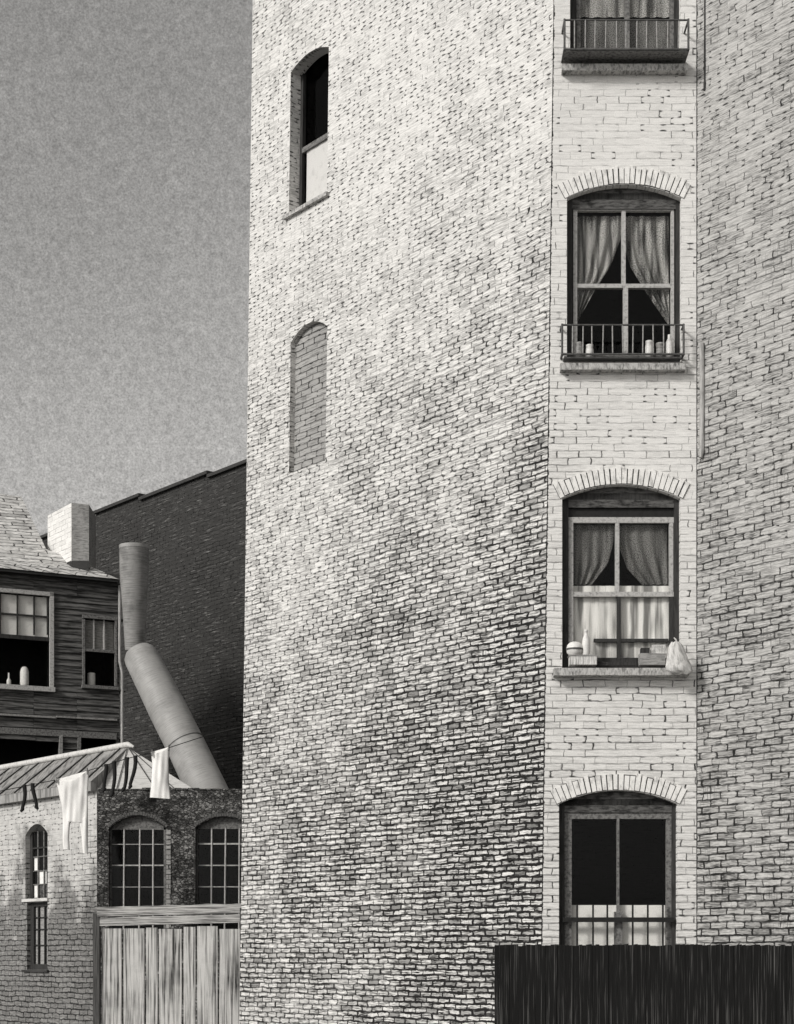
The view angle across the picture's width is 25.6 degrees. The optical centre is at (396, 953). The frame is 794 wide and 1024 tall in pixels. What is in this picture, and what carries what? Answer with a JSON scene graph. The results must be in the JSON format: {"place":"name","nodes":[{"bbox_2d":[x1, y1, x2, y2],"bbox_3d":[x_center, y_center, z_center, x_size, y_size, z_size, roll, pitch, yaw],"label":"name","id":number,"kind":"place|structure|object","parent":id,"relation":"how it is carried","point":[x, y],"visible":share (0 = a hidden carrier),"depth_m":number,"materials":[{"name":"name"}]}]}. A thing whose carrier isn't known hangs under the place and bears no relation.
{"place":"outdoors","nodes":[
{"label":"outdoors","id":0,"kind":"place"},
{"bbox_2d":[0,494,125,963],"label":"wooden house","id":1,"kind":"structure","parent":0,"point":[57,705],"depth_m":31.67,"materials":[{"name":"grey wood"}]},
{"bbox_2d":[7,673,10,683],"bbox_3d":[-6.928,-4.888,31.176,0.078,0.227,0.077,0,0,0],"label":"bottle","id":2,"kind":"object","parent":1,"relation":"on","point":[8,681],"visible":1,"depth_m":31.15,"materials":[{"name":"glass"}]},
{"bbox_2d":[1,594,47,636],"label":"roller blind","id":3,"kind":"object","parent":1,"relation":"attached to","point":[8,622],"visible":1,"depth_m":31.22,"materials":[{"name":"grey fabric"}]},
{"bbox_2d":[20,666,28,684],"bbox_3d":[-6.674,-4.963,31.292,0.156,0.341,0.154,0,0,0],"label":"jar","id":4,"kind":"object","parent":1,"relation":"in","point":[24,675],"visible":1,"depth_m":31.23,"materials":[{"name":"ceramic"}]},
{"bbox_2d":[0,588,54,691],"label":"window","id":5,"kind":"structure","parent":1,"relation":"in","point":[50,595],"depth_m":31.24,"materials":[{"name":"white paint"}]},
{"bbox_2d":[87,673,94,684],"bbox_3d":[-5.564,-4.986,31.798,0.144,0.231,0.142,0,0,0],"label":"jar","id":6,"kind":"object","parent":1,"relation":"on","point":[90,678],"visible":1,"depth_m":31.74,"materials":[{"name":"ceramic"}]},
{"bbox_2d":[85,620,113,649],"bbox_3d":[-5.433,-5.779,31.797,0.559,0.534,0.010,0,0,-24],"label":"roller blind","id":7,"kind":"object","parent":1,"relation":"attached to","point":[98,635],"visible":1,"depth_m":31.79,"materials":[{"name":"grey fabric"}]},
{"bbox_2d":[81,614,118,689],"bbox_3d":[-5.398,-5.455,31.713,0.669,1.328,0.128,0,0,-24],"label":"window","id":8,"kind":"structure","parent":1,"relation":"in","point":[93,617],"depth_m":31.69,"materials":[{"name":"grey wood"}]},
{"bbox_2d":[1,726,242,790],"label":"clothesline","id":9,"kind":"object","parent":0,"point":[132,757],"visible":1,"depth_m":24.20,"materials":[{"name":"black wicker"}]},
{"bbox_2d":[20,785,26,811],"bbox_3d":[-5.176,-2.140,24.200,0.101,0.384,0.034,0,0,0],"label":"stocking","id":10,"kind":"object","parent":9,"relation":"hanging from","point":[24,797],"visible":1,"depth_m":24.18,"materials":[{"name":"black fabric"}]},
{"bbox_2d":[30,783,38,809],"bbox_3d":[-5.019,-2.167,24.200,0.118,0.372,0.034,0,0,0],"label":"stocking","id":11,"kind":"object","parent":9,"relation":"hanging from","point":[34,795],"visible":1,"depth_m":24.18,"materials":[{"name":"black fabric"}]},
{"bbox_2d":[55,768,88,853],"bbox_3d":[-4.502,-1.962,24.200,0.468,1.196,0.093,0,0,0],"label":"long underwear","id":12,"kind":"object","parent":9,"relation":"hanging from","point":[73,792],"visible":1,"depth_m":24.18,"materials":[{"name":"white fabric"}]},
{"bbox_2d":[102,764,107,791],"bbox_3d":[-4.045,-2.421,24.200,0.096,0.396,0.034,0,0,0],"label":"stocking","id":13,"kind":"object","parent":9,"relation":"hanging from","point":[105,777],"visible":1,"depth_m":24.18,"materials":[{"name":"black fabric"}]},
{"bbox_2d":[110,761,116,796],"bbox_3d":[-3.933,-2.408,24.200,0.101,0.502,0.034,0,0,0],"label":"stocking","id":14,"kind":"object","parent":9,"relation":"hanging from","point":[114,767],"visible":1,"depth_m":24.18,"materials":[{"name":"black fabric"}]},
{"bbox_2d":[121,757,128,791],"bbox_3d":[-3.768,-2.470,24.200,0.122,0.493,0.034,0,0,0],"label":"stocking","id":15,"kind":"object","parent":9,"relation":"hanging from","point":[123,789],"visible":1,"depth_m":24.18,"materials":[{"name":"black fabric"}]},
{"bbox_2d":[128,755,137,788],"bbox_3d":[-3.662,-2.503,24.200,0.137,0.472,0.034,0,0,0],"label":"stocking","id":16,"kind":"object","parent":9,"relation":"hanging from","point":[135,759],"visible":1,"depth_m":24.19,"materials":[{"name":"black fabric"}]},
{"bbox_2d":[150,745,170,798],"bbox_3d":[-3.281,-2.507,24.196,0.292,0.746,0.085,0,0,0],"label":"towel","id":17,"kind":"object","parent":9,"relation":"hanging from","point":[160,788],"visible":1,"depth_m":24.17,"materials":[{"name":"white fabric"}]},
{"bbox_2d":[0,0,252,535],"label":"sky","id":18,"kind":"structure","parent":0,"point":[125,125],"materials":[{"name":"grey"}]},
{"label":"ground","id":19,"kind":"structure","parent":0,"visible":0},
{"bbox_2d":[0,742,241,1023],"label":"brick outbuilding","id":20,"kind":"structure","parent":19,"relation":"on","point":[182,845],"depth_m":26.61,"materials":[{"name":"brick"}]},
{"bbox_2d":[30,831,47,897],"bbox_3d":[-5.508,-1.396,27.136,0.046,1.109,0.788,0,0,-39],"label":"window","id":21,"kind":"structure","parent":20,"relation":"in","point":[39,889],"depth_m":27.22,"materials":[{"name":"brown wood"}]},
{"bbox_2d":[30,902,47,969],"bbox_3d":[-5.506,-0.267,27.103,0.050,1.054,0.734,0,0,-39],"label":"window","id":22,"kind":"structure","parent":20,"relation":"in","point":[41,917],"depth_m":27.17,"materials":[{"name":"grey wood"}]},
{"bbox_2d":[110,816,165,928],"bbox_3d":[-3.805,-1.181,25.724,0.838,1.664,0.052,0,0,0],"label":"window","id":23,"kind":"structure","parent":20,"relation":"in","point":[139,823],"depth_m":25.70,"materials":[{"name":"grey wood"}]},
{"bbox_2d":[196,817,241,928],"bbox_3d":[-2.537,-1.175,25.724,0.838,1.653,0.052,0,0,0],"label":"window","id":24,"kind":"structure","parent":20,"relation":"in","point":[225,823],"depth_m":25.70,"materials":[{"name":"grey wood"}]},
{"bbox_2d":[40,459,246,788],"bbox_3d":[-3.200,-4.258,40.917,5.080,12.716,12.256,0,0,-39],"label":"windowless building","id":25,"kind":"structure","parent":19,"relation":"on","point":[190,531],"depth_m":38.55,"materials":[{"name":"brick"}]},
{"bbox_2d":[93,903,240,1023],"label":"plank gate","id":26,"kind":"structure","parent":19,"relation":"on","point":[170,976],"depth_m":21.95,"materials":[{"name":"grey wood"}]},
{"bbox_2d":[119,542,228,788],"bbox_3d":[-3.345,-2.597,28.961,3.642,8.794,0.768,0,0,40],"label":"bent duct","id":27,"kind":"object","parent":19,"relation":"on","point":[174,723],"visible":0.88,"depth_m":29.25,"materials":[{"name":"metal"}]},
{"bbox_2d":[239,0,793,1023],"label":"apartment building","id":28,"kind":"structure","parent":19,"relation":"on","point":[455,768],"depth_m":18.36,"materials":[{"name":"brick"}]},
{"bbox_2d":[283,53,329,219],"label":"window","id":29,"kind":"structure","parent":28,"relation":"in","point":[314,83],"depth_m":21.92,"materials":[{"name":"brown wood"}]},
{"bbox_2d":[294,323,326,471],"bbox_3d":[-1.005,-6.648,20.859,0.017,1.719,0.751,0,0,-39],"label":"blind window","id":30,"kind":"structure","parent":28,"relation":"in","point":[311,348],"depth_m":20.89,"materials":[{"name":"brick"}]},
{"bbox_2d":[306,140,327,201],"bbox_3d":[-0.906,-9.340,20.943,0.011,0.746,0.618,0,0,-39],"label":"roller blind","id":31,"kind":"object","parent":28,"relation":"attached to","point":[316,171],"visible":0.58,"depth_m":21.02,"materials":[{"name":"white fabric"}]},
{"bbox_2d":[575,341,581,352],"bbox_3d":[1.840,-6.058,17.630,0.080,0.204,0.079,0,0,0],"label":"jar","id":32,"kind":"object","parent":28,"relation":"on","point":[578,348],"visible":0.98,"depth_m":17.60,"materials":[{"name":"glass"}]},
{"bbox_2d":[568,655,597,666],"bbox_3d":[1.864,-2.937,17.541,0.288,0.098,0.137,0,0,0],"label":"lidded box","id":33,"kind":"object","parent":28,"relation":"on","point":[582,660],"visible":1,"depth_m":17.48,"materials":[{"name":"white wood"}]},
{"bbox_2d":[566,642,582,654],"bbox_3d":[1.784,-3.056,17.540,0.177,0.138,0.177,0,0,0],"label":"round pot","id":34,"kind":"object","parent":33,"relation":"on","point":[574,648],"visible":1,"depth_m":17.48,"materials":[{"name":"ceramic"}]},
{"bbox_2d":[582,629,589,654],"bbox_3d":[1.896,-3.115,17.520,0.080,0.256,0.079,0,0,0],"label":"milk bottle","id":35,"kind":"object","parent":33,"relation":"on","point":[586,645],"visible":1,"depth_m":17.49,"materials":[{"name":"glass"}]},
{"bbox_2d":[586,344,593,352],"bbox_3d":[1.944,-6.046,17.630,0.080,0.180,0.079,0,0,0],"label":"jar","id":36,"kind":"object","parent":28,"relation":"on","point":[588,348],"visible":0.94,"depth_m":17.60,"materials":[{"name":"ceramic"}]},
{"bbox_2d":[573,525,613,584],"bbox_3d":[1.996,-4.056,17.791,0.440,0.608,0.039,0,0,0],"label":"curtain","id":37,"kind":"object","parent":28,"relation":"hanging from","point":[577,571],"visible":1,"depth_m":17.79,"materials":[{"name":"grey fabric"}]},
{"bbox_2d":[577,216,620,321],"bbox_3d":[2.056,-6.944,17.791,0.480,1.120,0.059,0,0,0],"label":"curtain","id":38,"kind":"object","parent":28,"relation":"hanging from","point":[581,272],"visible":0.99,"depth_m":17.79,"materials":[{"name":"fabric"}]},
{"bbox_2d":[597,659,635,665],"bbox_3d":[2.198,-2.920,17.558,0.404,0.063,0.064,0,0,0],"label":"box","id":39,"kind":"object","parent":28,"relation":"on","point":[601,663],"visible":1,"depth_m":17.54,"materials":[{"name":"brown wood"}]},
{"bbox_2d":[559,791,675,945],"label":"window","id":40,"kind":"structure","parent":28,"relation":"in","point":[617,848],"depth_m":19.37,"materials":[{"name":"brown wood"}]},
{"bbox_2d":[572,905,664,945],"bbox_3d":[2.240,-0.132,17.773,0.976,0.712,0.011,0,0,0],"label":"half curtain","id":41,"kind":"object","parent":28,"relation":"attached to","point":[640,933],"visible":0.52,"depth_m":17.77,"materials":[{"name":"white fabric"}]},
{"bbox_2d":[573,586,668,657],"bbox_3d":[2.264,-3.340,17.773,1.008,0.792,0.023,0,0,0],"label":"half curtain","id":42,"kind":"object","parent":28,"relation":"attached to","point":[644,618],"visible":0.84,"depth_m":17.77,"materials":[{"name":"white fabric"}]},
{"bbox_2d":[553,487,688,677],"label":"window","id":43,"kind":"structure","parent":28,"relation":"in","point":[616,506],"depth_m":17.71,"materials":[{"name":"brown wood"}]},
{"bbox_2d":[560,188,685,372],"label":"window","id":44,"kind":"structure","parent":28,"relation":"in","point":[619,298],"depth_m":17.72,"materials":[{"name":"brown wood"}]},
{"bbox_2d":[580,21,668,47],"bbox_3d":[2.304,-9.308,17.791,0.960,0.408,0.023,0,0,0],"label":"half curtain","id":45,"kind":"object","parent":28,"relation":"attached to","point":[590,27],"visible":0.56,"depth_m":17.79,"materials":[{"name":"grey fabric"}]},
{"bbox_2d":[580,0,668,17],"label":"half curtain","id":46,"kind":"object","parent":28,"relation":"hanging from","point":[599,6],"visible":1,"depth_m":17.77,"materials":[{"name":"fabric"}]},
{"bbox_2d":[561,0,687,74],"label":"window","id":47,"kind":"structure","parent":28,"relation":"in","point":[605,68],"depth_m":17.69,"materials":[{"name":"grey wood"}]},
{"bbox_2d":[619,525,666,584],"bbox_3d":[2.488,-4.056,17.791,0.528,0.608,0.039,0,0,0],"label":"curtain","id":48,"kind":"object","parent":28,"relation":"hanging from","point":[657,562],"visible":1,"depth_m":17.79,"materials":[{"name":"grey fabric"}]},
{"bbox_2d":[626,216,668,323],"bbox_3d":[2.532,-6.952,17.791,0.471,1.104,0.059,0,0,0],"label":"curtain","id":49,"kind":"object","parent":28,"relation":"hanging from","point":[656,255],"visible":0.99,"depth_m":17.79,"materials":[{"name":"fabric"}]},
{"bbox_2d":[645,340,652,352],"bbox_3d":[2.544,-6.066,17.630,0.080,0.220,0.079,0,0,0],"label":"jar","id":50,"kind":"object","parent":28,"relation":"on","point":[649,346],"visible":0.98,"depth_m":17.60,"materials":[{"name":"ceramic"}]},
{"bbox_2d":[638,653,664,666],"bbox_3d":[2.560,-2.946,17.550,0.256,0.115,0.120,0,0,0],"label":"carton","id":51,"kind":"object","parent":28,"relation":"on","point":[651,659],"visible":1,"depth_m":17.49,"materials":[{"name":"grey cardboard"}]},
{"bbox_2d":[640,648,649,652],"bbox_3d":[2.492,-3.034,17.560,0.088,0.059,0.080,0,0,0],"label":"carton","id":52,"kind":"object","parent":51,"relation":"on","point":[644,650],"visible":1,"depth_m":17.52,"materials":[{"name":"grey cardboard"}]},
{"bbox_2d":[650,645,666,654],"bbox_3d":[2.628,-3.049,17.555,0.152,0.089,0.090,0,0,0],"label":"carton","id":53,"kind":"object","parent":51,"relation":"on","point":[659,649],"visible":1,"depth_m":17.51,"materials":[{"name":"cardboard"}]},
{"bbox_2d":[656,342,664,352],"bbox_3d":[2.656,-6.054,17.630,0.091,0.196,0.089,0,0,0],"label":"jar","id":54,"kind":"object","parent":28,"relation":"on","point":[659,347],"visible":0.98,"depth_m":17.59,"materials":[{"name":"white ceramic"}]},
{"bbox_2d":[666,334,672,352],"bbox_3d":[2.748,-6.098,17.630,0.072,0.284,0.071,0,0,0],"label":"bottle","id":55,"kind":"object","parent":28,"relation":"on","point":[669,345],"visible":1,"depth_m":17.60,"materials":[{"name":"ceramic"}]},
{"bbox_2d":[665,637,692,674],"bbox_3d":[2.755,-2.982,17.473,0.255,0.430,0.367,0,0,-21],"label":"crumpled bag","id":56,"kind":"object","parent":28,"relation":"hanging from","point":[677,661],"visible":1,"depth_m":17.33,"materials":[{"name":"paper"}]},
{"bbox_2d":[494,944,793,1023],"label":"board fence","id":57,"kind":"object","parent":19,"relation":"on","point":[647,984],"visible":1,"depth_m":14.60,"materials":[{"name":"brown wood"}]}
]}

